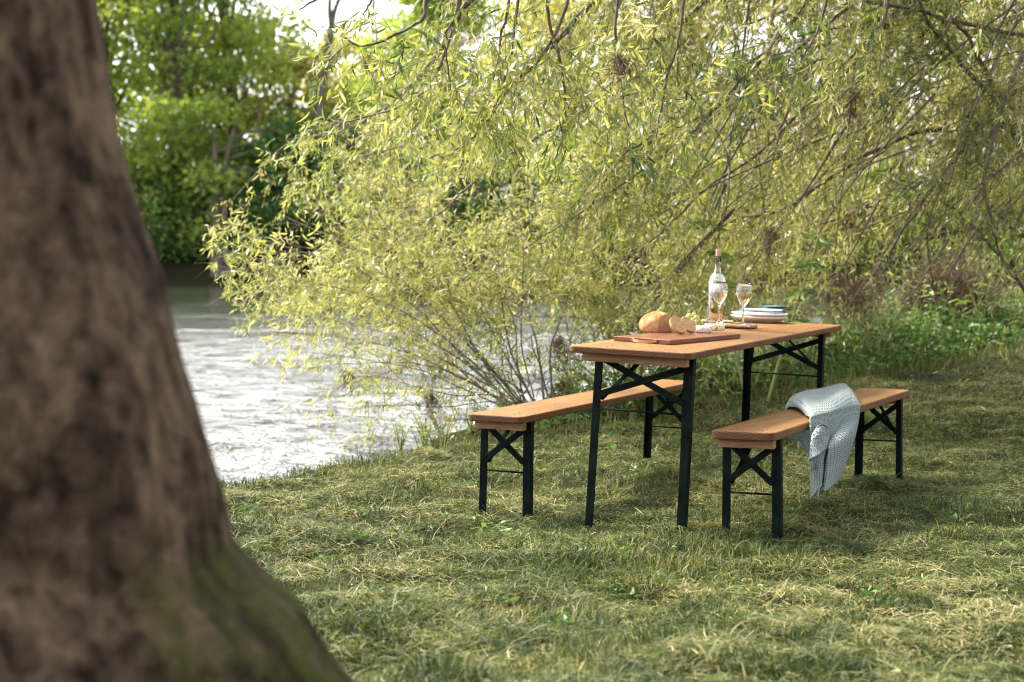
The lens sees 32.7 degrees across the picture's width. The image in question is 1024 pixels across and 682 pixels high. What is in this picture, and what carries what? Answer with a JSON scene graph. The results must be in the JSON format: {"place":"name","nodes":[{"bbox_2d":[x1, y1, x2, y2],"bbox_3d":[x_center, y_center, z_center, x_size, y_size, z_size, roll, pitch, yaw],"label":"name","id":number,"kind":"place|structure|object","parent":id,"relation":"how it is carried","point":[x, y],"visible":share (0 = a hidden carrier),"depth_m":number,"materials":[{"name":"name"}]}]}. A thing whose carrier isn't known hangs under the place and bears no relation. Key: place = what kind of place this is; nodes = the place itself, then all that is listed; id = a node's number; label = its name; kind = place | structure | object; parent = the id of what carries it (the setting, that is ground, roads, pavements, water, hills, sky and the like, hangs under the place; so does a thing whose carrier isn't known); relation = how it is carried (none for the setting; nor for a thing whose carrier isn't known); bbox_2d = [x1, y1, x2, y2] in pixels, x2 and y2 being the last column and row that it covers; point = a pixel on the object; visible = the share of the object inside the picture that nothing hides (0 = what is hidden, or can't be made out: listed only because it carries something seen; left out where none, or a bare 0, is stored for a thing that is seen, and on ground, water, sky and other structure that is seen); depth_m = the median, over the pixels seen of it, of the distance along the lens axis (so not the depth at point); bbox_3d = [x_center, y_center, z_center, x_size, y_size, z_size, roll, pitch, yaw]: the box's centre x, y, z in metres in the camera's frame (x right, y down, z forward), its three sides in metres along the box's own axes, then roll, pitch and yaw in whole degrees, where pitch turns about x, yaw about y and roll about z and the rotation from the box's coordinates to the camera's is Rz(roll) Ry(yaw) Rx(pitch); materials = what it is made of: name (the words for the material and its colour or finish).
{"place":"outdoors","nodes":[
{"label":"outdoors","id":0,"kind":"place"},
{"bbox_2d":[108,0,1023,207],"label":"sky","id":1,"kind":"structure","parent":0,"point":[318,8],"materials":[{"name":"white"}]},
{"bbox_2d":[152,206,1023,681],"bbox_3d":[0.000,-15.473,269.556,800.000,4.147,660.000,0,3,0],"label":"grassy ground","id":2,"kind":"structure","parent":0,"point":[190,270],"depth_m":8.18,"materials":[{"name":"plant"}]},
{"bbox_2d":[99,0,151,148],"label":"tree","id":3,"kind":"object","parent":2,"relation":"on","point":[122,41],"visible":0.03,"depth_m":55.47,"materials":[{"name":"plant"}]},
{"bbox_2d":[134,187,206,263],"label":"bank bush","id":4,"kind":"object","parent":2,"relation":"on","point":[141,205],"visible":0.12,"depth_m":53.84,"materials":[{"name":"green plant"}]},
{"bbox_2d":[0,0,355,681],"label":"tree","id":5,"kind":"object","parent":2,"relation":"on","point":[125,556],"visible":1,"depth_m":2.26,"materials":[{"name":"brown plant"}]},
{"bbox_2d":[132,157,230,265],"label":"bank bush","id":6,"kind":"object","parent":2,"relation":"on","point":[161,245],"visible":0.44,"depth_m":53.98,"materials":[{"name":"green plant"}]},
{"bbox_2d":[99,0,269,191],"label":"tree","id":7,"kind":"object","parent":2,"relation":"on","point":[106,26],"visible":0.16,"depth_m":54.84,"materials":[{"name":"plant"}]},
{"bbox_2d":[142,136,270,263],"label":"bank bush","id":8,"kind":"object","parent":2,"relation":"on","point":[201,230],"visible":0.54,"depth_m":53.72,"materials":[{"name":"green plant"}]},
{"bbox_2d":[99,0,319,223],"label":"tree","id":9,"kind":"object","parent":2,"relation":"on","point":[176,130],"visible":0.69,"depth_m":54.10,"materials":[{"name":"plant"}]},
{"bbox_2d":[130,0,319,223],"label":"tree","id":10,"kind":"object","parent":2,"relation":"on","point":[228,17],"visible":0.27,"depth_m":57.04,"materials":[{"name":"plant"}]},
{"bbox_2d":[173,137,310,263],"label":"bank bush","id":11,"kind":"object","parent":2,"relation":"on","point":[270,229],"visible":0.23,"depth_m":53.95,"materials":[{"name":"green plant"}]},
{"bbox_2d":[210,128,282,276],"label":"bare tree","id":12,"kind":"object","parent":2,"relation":"on","point":[215,150],"visible":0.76,"depth_m":53.64,"materials":[{"name":"wood"}]},
{"bbox_2d":[221,115,300,274],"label":"bare tree","id":13,"kind":"object","parent":2,"relation":"on","point":[226,161],"visible":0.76,"depth_m":53.65,"materials":[{"name":"wood"}]},
{"bbox_2d":[225,105,340,257],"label":"bank bush","id":14,"kind":"object","parent":2,"relation":"on","point":[266,136],"visible":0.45,"depth_m":53.68,"materials":[{"name":"green plant"}]},
{"bbox_2d":[209,40,366,211],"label":"tree","id":15,"kind":"object","parent":2,"relation":"on","point":[304,64],"visible":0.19,"depth_m":58.77,"materials":[{"name":"green plant"}]},
{"bbox_2d":[287,187,345,270],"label":"bare tree","id":16,"kind":"object","parent":2,"relation":"on","point":[290,246],"visible":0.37,"depth_m":53.74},
{"bbox_2d":[253,130,394,251],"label":"bank bush","id":17,"kind":"object","parent":2,"relation":"on","point":[278,201],"visible":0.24,"depth_m":53.91,"materials":[{"name":"green plant"}]},
{"bbox_2d":[308,0,340,181],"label":"bare tree","id":18,"kind":"object","parent":2,"relation":"on","point":[331,13],"visible":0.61,"depth_m":56.96,"materials":[{"name":"wood"}]},
{"bbox_2d":[246,22,407,221],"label":"tree","id":19,"kind":"object","parent":2,"relation":"on","point":[347,51],"visible":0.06,"depth_m":65.04,"materials":[{"name":"green plant"}]},
{"bbox_2d":[289,92,437,262],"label":"bank bush","id":20,"kind":"object","parent":2,"relation":"on","point":[347,148],"visible":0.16,"depth_m":53.80,"materials":[{"name":"green plant"}]},
{"bbox_2d":[341,137,451,253],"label":"bank bush","id":21,"kind":"object","parent":2,"relation":"on","point":[419,164],"visible":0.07,"depth_m":54.01,"materials":[{"name":"green plant"}]},
{"bbox_2d":[388,424,409,455],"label":"leafy plant","id":22,"kind":"object","parent":2,"relation":"on","point":[400,445],"visible":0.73,"depth_m":9.60,"materials":[{"name":"green plant"}]},
{"bbox_2d":[411,419,433,446],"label":"leafy plant","id":23,"kind":"object","parent":2,"relation":"on","point":[422,440],"visible":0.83,"depth_m":10.06,"materials":[{"name":"green plant"}]},
{"bbox_2d":[336,0,524,227],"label":"tree","id":24,"kind":"object","parent":2,"relation":"on","point":[398,20],"visible":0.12,"depth_m":58.76,"materials":[{"name":"plant"}]},
{"bbox_2d":[184,128,680,456],"bbox_3d":[-0.542,-0.235,11.388,3.270,2.481,3.136,0,3,0],"label":"willow shrub","id":25,"kind":"object","parent":2,"relation":"on","point":[436,300],"visible":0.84,"depth_m":11.20,"materials":[{"name":"green plant"}]},
{"bbox_2d":[337,370,359,397],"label":"debris tuft","id":26,"kind":"object","parent":25,"relation":"attached to","point":[345,376],"visible":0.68,"depth_m":11.03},
{"bbox_2d":[419,391,448,420],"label":"debris tuft","id":27,"kind":"object","parent":25,"relation":"attached to","point":[429,401],"visible":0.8,"depth_m":10.92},
{"bbox_2d":[544,337,581,373],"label":"debris tuft","id":28,"kind":"object","parent":25,"relation":"attached to","point":[558,342],"visible":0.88,"depth_m":11.00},
{"bbox_2d":[422,429,443,446],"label":"leafy plant","id":29,"kind":"object","parent":2,"relation":"on","point":[431,440],"visible":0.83,"depth_m":9.92,"materials":[{"name":"green plant"}]},
{"bbox_2d":[229,41,650,382],"bbox_3d":[-0.842,-1.271,17.399,3.594,3.784,3.397,1,4,24],"label":"willow shrub","id":30,"kind":"object","parent":2,"relation":"on","point":[406,209],"visible":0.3,"depth_m":17.35,"materials":[{"name":"green plant"}]},
{"bbox_2d":[428,407,458,450],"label":"leafy plant","id":31,"kind":"object","parent":2,"relation":"on","point":[446,435],"visible":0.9,"depth_m":9.84,"materials":[{"name":"green plant"}]},
{"bbox_2d":[387,99,508,264],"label":"bank bush","id":32,"kind":"object","parent":2,"relation":"on","point":[453,206],"visible":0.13,"depth_m":53.97,"materials":[{"name":"green plant"}]},
{"bbox_2d":[459,398,481,432],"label":"leafy plant","id":33,"kind":"object","parent":2,"relation":"on","point":[467,420],"visible":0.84,"depth_m":10.28,"materials":[{"name":"green plant"}]},
{"bbox_2d":[433,111,569,263],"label":"bank bush","id":34,"kind":"object","parent":2,"relation":"on","point":[478,209],"visible":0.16,"depth_m":54.07,"materials":[{"name":"green plant"}]},
{"bbox_2d":[487,120,610,247],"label":"bank bush","id":35,"kind":"object","parent":2,"relation":"on","point":[534,191],"visible":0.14,"depth_m":54.13,"materials":[{"name":"green plant"}]},
{"bbox_2d":[406,0,718,204],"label":"tree","id":36,"kind":"object","parent":2,"relation":"on","point":[532,43],"visible":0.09,"depth_m":60.16,"materials":[{"name":"green plant"}]},
{"bbox_2d":[549,377,584,397],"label":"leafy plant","id":37,"kind":"object","parent":2,"relation":"on","point":[561,387],"visible":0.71,"depth_m":11.02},
{"bbox_2d":[552,366,581,394],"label":"leafy plant","id":38,"kind":"object","parent":2,"relation":"on","point":[563,389],"visible":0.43,"depth_m":10.98,"materials":[{"name":"green plant"}]},
{"bbox_2d":[468,379,695,519],"bbox_3d":[0.405,0.494,8.440,0.253,0.469,2.509,3,3,23],"label":"trestle bench","id":39,"kind":"object","parent":2,"relation":"on","point":[521,419],"visible":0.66,"depth_m":7.45,"materials":[{"name":"brown wood"}]},
{"bbox_2d":[572,361,604,389],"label":"leafy plant","id":40,"kind":"object","parent":2,"relation":"on","point":[588,379],"visible":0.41,"depth_m":11.23,"materials":[{"name":"green plant"}]},
{"bbox_2d":[416,95,808,400],"bbox_3d":[0.645,-0.619,12.013,2.830,2.240,2.127,0,3,0],"label":"willow shrub","id":41,"kind":"object","parent":2,"relation":"on","point":[665,306],"visible":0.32,"depth_m":11.86,"materials":[{"name":"green plant"}]},
{"bbox_2d":[556,126,669,258],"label":"bank bush","id":42,"kind":"object","parent":2,"relation":"on","point":[620,194],"visible":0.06,"depth_m":54.26,"materials":[{"name":"green plant"}]},
{"bbox_2d":[207,0,1023,415],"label":"willow tree","id":43,"kind":"object","parent":2,"relation":"on","point":[979,178],"visible":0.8,"depth_m":10.99,"materials":[{"name":"green plant"}]},
{"bbox_2d":[628,313,653,334],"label":"debris tuft","id":44,"kind":"object","parent":43,"relation":"attached to","point":[637,319],"visible":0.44,"depth_m":11.20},
{"bbox_2d":[745,224,795,269],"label":"debris tuft","id":45,"kind":"object","parent":43,"relation":"hanging from","point":[769,233],"visible":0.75,"depth_m":11.56,"materials":[{"name":"plant"}]},
{"bbox_2d":[765,53,791,82],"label":"debris tuft","id":46,"kind":"object","parent":43,"relation":"attached to","point":[772,63],"visible":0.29,"depth_m":10.53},
{"bbox_2d":[835,107,863,129],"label":"debris tuft","id":47,"kind":"object","parent":43,"relation":"attached to","point":[846,116],"visible":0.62,"depth_m":11.12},
{"bbox_2d":[833,213,869,238],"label":"debris tuft","id":48,"kind":"object","parent":43,"relation":"attached to","point":[850,226],"visible":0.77,"depth_m":11.57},
{"bbox_2d":[839,84,868,117],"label":"debris tuft","id":49,"kind":"object","parent":43,"relation":"attached to","point":[855,100],"visible":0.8,"depth_m":10.92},
{"bbox_2d":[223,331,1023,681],"bbox_3d":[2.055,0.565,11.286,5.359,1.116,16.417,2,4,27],"label":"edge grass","id":50,"kind":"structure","parent":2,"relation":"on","point":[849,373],"depth_m":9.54,"materials":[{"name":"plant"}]},
{"bbox_2d":[236,409,1023,627],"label":"lawn weeds","id":51,"kind":"object","parent":2,"relation":"on","point":[563,617],"visible":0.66,"depth_m":6.56,"materials":[{"name":"green plant"}]},
{"bbox_2d":[271,0,1023,220],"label":"willow tree","id":52,"kind":"object","parent":2,"relation":"on","point":[486,116],"visible":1,"depth_m":8.43,"materials":[{"name":"green plant"}]},
{"bbox_2d":[596,52,650,92],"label":"debris tuft","id":53,"kind":"object","parent":52,"relation":"attached to","point":[624,66],"visible":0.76,"depth_m":8.63,"materials":[{"name":"plant"}]},
{"bbox_2d":[500,0,835,234],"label":"tree","id":54,"kind":"object","parent":2,"relation":"on","point":[693,38],"visible":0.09,"depth_m":58.53,"materials":[{"name":"green plant"}]},
{"bbox_2d":[611,122,731,261],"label":"bank bush","id":55,"kind":"object","parent":2,"relation":"on","point":[698,186],"visible":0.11,"depth_m":54.23,"materials":[{"name":"green plant"}]},
{"bbox_2d":[570,321,841,531],"bbox_3d":[0.946,0.345,7.931,0.500,0.759,2.549,4,4,23],"label":"trestle table","id":56,"kind":"object","parent":2,"relation":"on","point":[681,357],"visible":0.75,"depth_m":6.99,"materials":[{"name":"brown wood"}]},
{"bbox_2d":[614,331,740,344],"bbox_3d":[0.702,-0.016,7.394,0.260,0.020,0.705,4,5,32],"label":"serving board","id":57,"kind":"object","parent":56,"relation":"on","point":[670,338],"visible":0.98,"depth_m":7.26,"materials":[{"name":"brown wood"}]},
{"bbox_2d":[639,311,671,331],"bbox_3d":[0.616,-0.087,7.588,0.128,0.089,0.153,5,5,37],"label":"bread loaf","id":58,"kind":"object","parent":57,"relation":"on","point":[656,321],"visible":0.98,"depth_m":7.53,"materials":[{"name":"food"}]},
{"bbox_2d":[669,316,686,333],"bbox_3d":[0.706,-0.068,7.433,0.086,0.087,0.016,-1,-33,-38],"label":"bread slice","id":59,"kind":"object","parent":57,"relation":"on","point":[677,324],"visible":1,"depth_m":7.42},
{"bbox_2d":[682,317,695,332],"bbox_3d":[0.759,-0.069,7.528,0.078,0.080,0.016,-2,-35,-42],"label":"bread slice","id":60,"kind":"object","parent":57,"relation":"on","point":[691,325],"visible":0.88,"depth_m":7.52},
{"bbox_2d":[695,326,711,332],"bbox_3d":[0.832,-0.052,7.617,0.075,0.028,0.075,4,4,23],"label":"cheese round","id":61,"kind":"object","parent":57,"relation":"on","point":[703,329],"visible":0.9,"depth_m":7.59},
{"bbox_2d":[704,323,724,330],"bbox_3d":[0.903,-0.062,7.801,0.093,0.029,0.093,4,4,23],"label":"cheese round","id":62,"kind":"object","parent":57,"relation":"on","point":[717,327],"visible":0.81,"depth_m":7.76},
{"bbox_2d":[681,313,703,325],"bbox_3d":[0.813,-0.093,7.903,0.101,0.072,0.126,4,4,23],"label":"grape bunch","id":63,"kind":"object","parent":56,"relation":"on","point":[695,319],"visible":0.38,"depth_m":7.88,"materials":[{"name":"green"}]},
{"bbox_2d":[707,249,725,322],"bbox_3d":[0.995,-0.267,8.476,0.087,0.357,0.087,4,4,23],"label":"wine bottle","id":64,"kind":"object","parent":56,"relation":"on","point":[712,305],"visible":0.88,"depth_m":8.45,"materials":[{"name":"clear glass"}]},
{"bbox_2d":[712,281,727,324],"bbox_3d":[0.986,-0.180,8.307,0.078,0.204,0.078,4,4,23],"label":"wine glass","id":65,"kind":"object","parent":56,"relation":"on","point":[719,291],"visible":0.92,"depth_m":8.28,"materials":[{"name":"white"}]},
{"bbox_2d":[721,322,757,327],"bbox_3d":[1.088,-0.075,8.401,0.188,0.018,0.188,4,5,23],"label":"woven trivet","id":66,"kind":"object","parent":56,"relation":"on","point":[730,325],"visible":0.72,"depth_m":8.34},
{"bbox_2d":[736,283,752,326],"bbox_3d":[1.093,-0.172,8.243,0.078,0.204,0.078,4,4,23],"label":"wine glass","id":67,"kind":"object","parent":56,"relation":"on","point":[744,291],"visible":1,"depth_m":8.21,"materials":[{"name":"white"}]},
{"bbox_2d":[731,314,787,322],"bbox_3d":[1.271,-0.114,8.986,0.292,0.032,0.292,4,4,23],"label":"dinner plate","id":68,"kind":"object","parent":56,"relation":"on","point":[761,319],"visible":0.84,"depth_m":8.88,"materials":[{"name":"beige ceramic"}]},
{"bbox_2d":[732,311,787,317],"bbox_3d":[1.273,-0.130,8.986,0.290,0.032,0.290,4,4,23],"label":"dinner plate","id":69,"kind":"object","parent":68,"relation":"on","point":[739,313],"visible":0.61,"depth_m":8.87,"materials":[{"name":"white ceramic"}]},
{"bbox_2d":[740,310,782,313],"bbox_3d":[1.286,-0.148,9.015,0.225,0.018,0.225,4,4,23],"label":"side plate","id":70,"kind":"object","parent":69,"relation":"on","point":[754,312],"visible":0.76,"depth_m":8.93,"materials":[{"name":"white ceramic"}]},
{"bbox_2d":[739,308,783,311],"bbox_3d":[1.286,-0.155,9.015,0.229,0.019,0.229,4,4,23],"label":"side plate","id":71,"kind":"object","parent":70,"relation":"on","point":[763,309],"visible":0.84,"depth_m":8.96,"materials":[{"name":"white ceramic"}]},
{"bbox_2d":[692,215,750,412],"bbox_3d":[1.314,-0.174,11.005,0.389,1.263,0.217,0,3,0],"label":"tall stem","id":72,"kind":"object","parent":2,"relation":"on","point":[724,255],"visible":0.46,"depth_m":10.99,"materials":[{"name":"green"}]},
{"bbox_2d":[690,141,789,244],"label":"bank bush","id":73,"kind":"object","parent":2,"relation":"on","point":[734,189],"visible":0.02,"depth_m":54.59,"materials":[{"name":"green plant"}]},
{"bbox_2d":[731,346,774,394],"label":"leafy plant","id":74,"kind":"object","parent":2,"relation":"on","point":[764,363],"visible":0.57,"depth_m":11.92,"materials":[{"name":"green plant"}]},
{"bbox_2d":[615,96,938,366],"bbox_3d":[1.993,-0.664,13.395,2.953,2.468,1.701,-2,4,-25],"label":"willow shrub","id":75,"kind":"object","parent":2,"relation":"on","point":[795,283],"visible":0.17,"depth_m":13.32,"materials":[{"name":"green plant"}]},
{"bbox_2d":[539,290,1023,428],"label":"undergrowth plants","id":76,"kind":"object","parent":2,"relation":"on","point":[891,352],"visible":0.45,"depth_m":13.39,"materials":[{"name":"green plant"}]},
{"bbox_2d":[803,259,923,340],"bbox_3d":[2.727,-0.319,13.743,0.954,0.702,0.772,1,3,19],"label":"debris heap","id":77,"kind":"object","parent":76,"relation":"on","point":[850,294],"visible":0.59,"depth_m":13.75,"materials":[{"name":"plant"}]},
{"bbox_2d":[770,350,794,388],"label":"leafy plant","id":78,"kind":"object","parent":2,"relation":"on","point":[788,368],"visible":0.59,"depth_m":12.10,"materials":[{"name":"green plant"}]},
{"bbox_2d":[771,349,808,382],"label":"leafy plant","id":79,"kind":"object","parent":2,"relation":"on","point":[794,372],"visible":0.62,"depth_m":12.19,"materials":[{"name":"green plant"}]},
{"bbox_2d":[767,229,833,401],"bbox_3d":[1.889,-0.165,11.420,0.445,1.133,0.244,0,3,0],"label":"tall stem","id":80,"kind":"object","parent":2,"relation":"on","point":[816,265],"visible":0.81,"depth_m":11.39,"materials":[{"name":"green"}]},
{"bbox_2d":[712,389,908,543],"bbox_3d":[1.386,0.527,7.765,0.253,0.469,2.509,1,3,24],"label":"trestle bench","id":81,"kind":"object","parent":2,"relation":"on","point":[768,433],"visible":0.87,"depth_m":6.79,"materials":[{"name":"brown wood"}]},
{"bbox_2d":[785,383,860,499],"bbox_3d":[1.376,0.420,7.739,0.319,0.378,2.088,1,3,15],"label":"knitted blanket","id":82,"kind":"object","parent":81,"relation":"on","point":[827,438],"visible":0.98,"depth_m":7.25,"materials":[{"name":"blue fabric"}]},
{"bbox_2d":[747,148,875,260],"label":"bank bush","id":83,"kind":"object","parent":2,"relation":"on","point":[796,179],"visible":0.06,"depth_m":54.00,"materials":[{"name":"green plant"}]},
{"bbox_2d":[685,0,980,192],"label":"tree","id":84,"kind":"object","parent":2,"relation":"on","point":[828,74],"visible":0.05,"depth_m":60.95,"materials":[{"name":"green plant"}]},
{"bbox_2d":[827,306,861,355],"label":"leafy plant","id":85,"kind":"object","parent":2,"relation":"on","point":[848,323],"visible":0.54,"depth_m":13.10,"materials":[{"name":"green plant"}]},
{"bbox_2d":[859,346,874,375],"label":"leafy plant","id":86,"kind":"object","parent":2,"relation":"on","point":[871,362],"visible":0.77,"depth_m":12.72,"materials":[{"name":"green plant"}]},
{"bbox_2d":[844,303,895,349],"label":"leafy plant","id":87,"kind":"object","parent":2,"relation":"on","point":[868,341],"visible":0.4,"depth_m":13.39,"materials":[{"name":"green plant"}]},
{"bbox_2d":[859,328,894,360],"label":"leafy plant","id":88,"kind":"object","parent":2,"relation":"on","point":[869,349],"visible":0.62,"depth_m":13.12,"materials":[{"name":"green plant"}]},
{"bbox_2d":[861,307,910,352],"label":"leafy plant","id":89,"kind":"object","parent":2,"relation":"on","point":[885,335],"visible":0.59,"depth_m":13.51,"materials":[{"name":"green plant"}]},
{"bbox_2d":[823,149,954,279],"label":"bank bush","id":90,"kind":"object","parent":2,"relation":"on","point":[906,236],"visible":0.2,"depth_m":54.50,"materials":[{"name":"green plant"}]},
{"bbox_2d":[785,0,1023,238],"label":"tree","id":91,"kind":"object","parent":2,"relation":"on","point":[916,104],"visible":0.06,"depth_m":57.87,"materials":[{"name":"green plant"}]},
{"bbox_2d":[922,275,954,330],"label":"leafy plant","id":92,"kind":"object","parent":2,"relation":"on","point":[931,292],"visible":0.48,"depth_m":14.13,"materials":[{"name":"green plant"}]},
{"bbox_2d":[898,274,987,341],"bbox_3d":[3.677,-0.233,15.006,0.774,0.711,0.771,2,4,33],"label":"shrub","id":93,"kind":"object","parent":2,"relation":"on","point":[910,303],"visible":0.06,"depth_m":14.84,"materials":[{"name":"plant"}]},
{"bbox_2d":[880,241,1023,333],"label":"shrub","id":94,"kind":"object","parent":2,"relation":"on","point":[961,273],"visible":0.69,"depth_m":14.52,"materials":[{"name":"plant"}]},
{"bbox_2d":[924,277,990,328],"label":"leafy plant","id":95,"kind":"object","parent":2,"relation":"on","point":[941,290],"visible":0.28,"depth_m":14.32,"materials":[{"name":"green plant"}]},
{"bbox_2d":[929,251,987,325],"bbox_3d":[3.693,-0.323,14.535,0.477,0.862,0.515,0,3,0],"label":"leafy plant","id":96,"kind":"object","parent":2,"relation":"on","point":[966,281],"visible":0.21,"depth_m":14.44,"materials":[{"name":"green plant"}]},
{"bbox_2d":[899,152,1020,265],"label":"bank bush","id":97,"kind":"object","parent":2,"relation":"on","point":[954,236],"visible":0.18,"depth_m":53.91,"materials":[{"name":"green plant"}]},
{"bbox_2d":[934,281,989,348],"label":"leafy plant","id":98,"kind":"object","parent":2,"relation":"on","point":[958,302],"visible":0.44,"depth_m":14.21,"materials":[{"name":"green plant"}]},
{"bbox_2d":[958,242,997,332],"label":"leafy plant","id":99,"kind":"object","parent":2,"relation":"on","point":[988,274],"visible":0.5,"depth_m":14.32,"materials":[{"name":"green plant"}]},
{"bbox_2d":[969,295,987,336],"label":"leafy plant","id":100,"kind":"object","parent":2,"relation":"on","point":[982,324],"visible":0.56,"depth_m":13.95,"materials":[{"name":"green plant"}]},
{"bbox_2d":[936,0,1023,154],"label":"tree","id":101,"kind":"object","parent":2,"relation":"on","point":[1006,6],"visible":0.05,"depth_m":59.60,"materials":[{"name":"green plant"}]},
{"bbox_2d":[970,159,1023,267],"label":"bank bush","id":102,"kind":"object","parent":2,"relation":"on","point":[1019,238],"visible":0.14,"depth_m":54.38,"materials":[{"name":"green plant"}]},
{"bbox_2d":[989,272,1020,329],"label":"leafy plant","id":103,"kind":"object","parent":2,"relation":"on","point":[1003,300],"visible":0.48,"depth_m":14.44,"materials":[{"name":"green plant"}]},
{"bbox_2d":[166,284,1023,487],"bbox_3d":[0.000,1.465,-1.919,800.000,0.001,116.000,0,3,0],"label":"river water","id":104,"kind":"structure","parent":0,"point":[251,427],"depth_m":16.86,"materials":[{"name":"liquid"}]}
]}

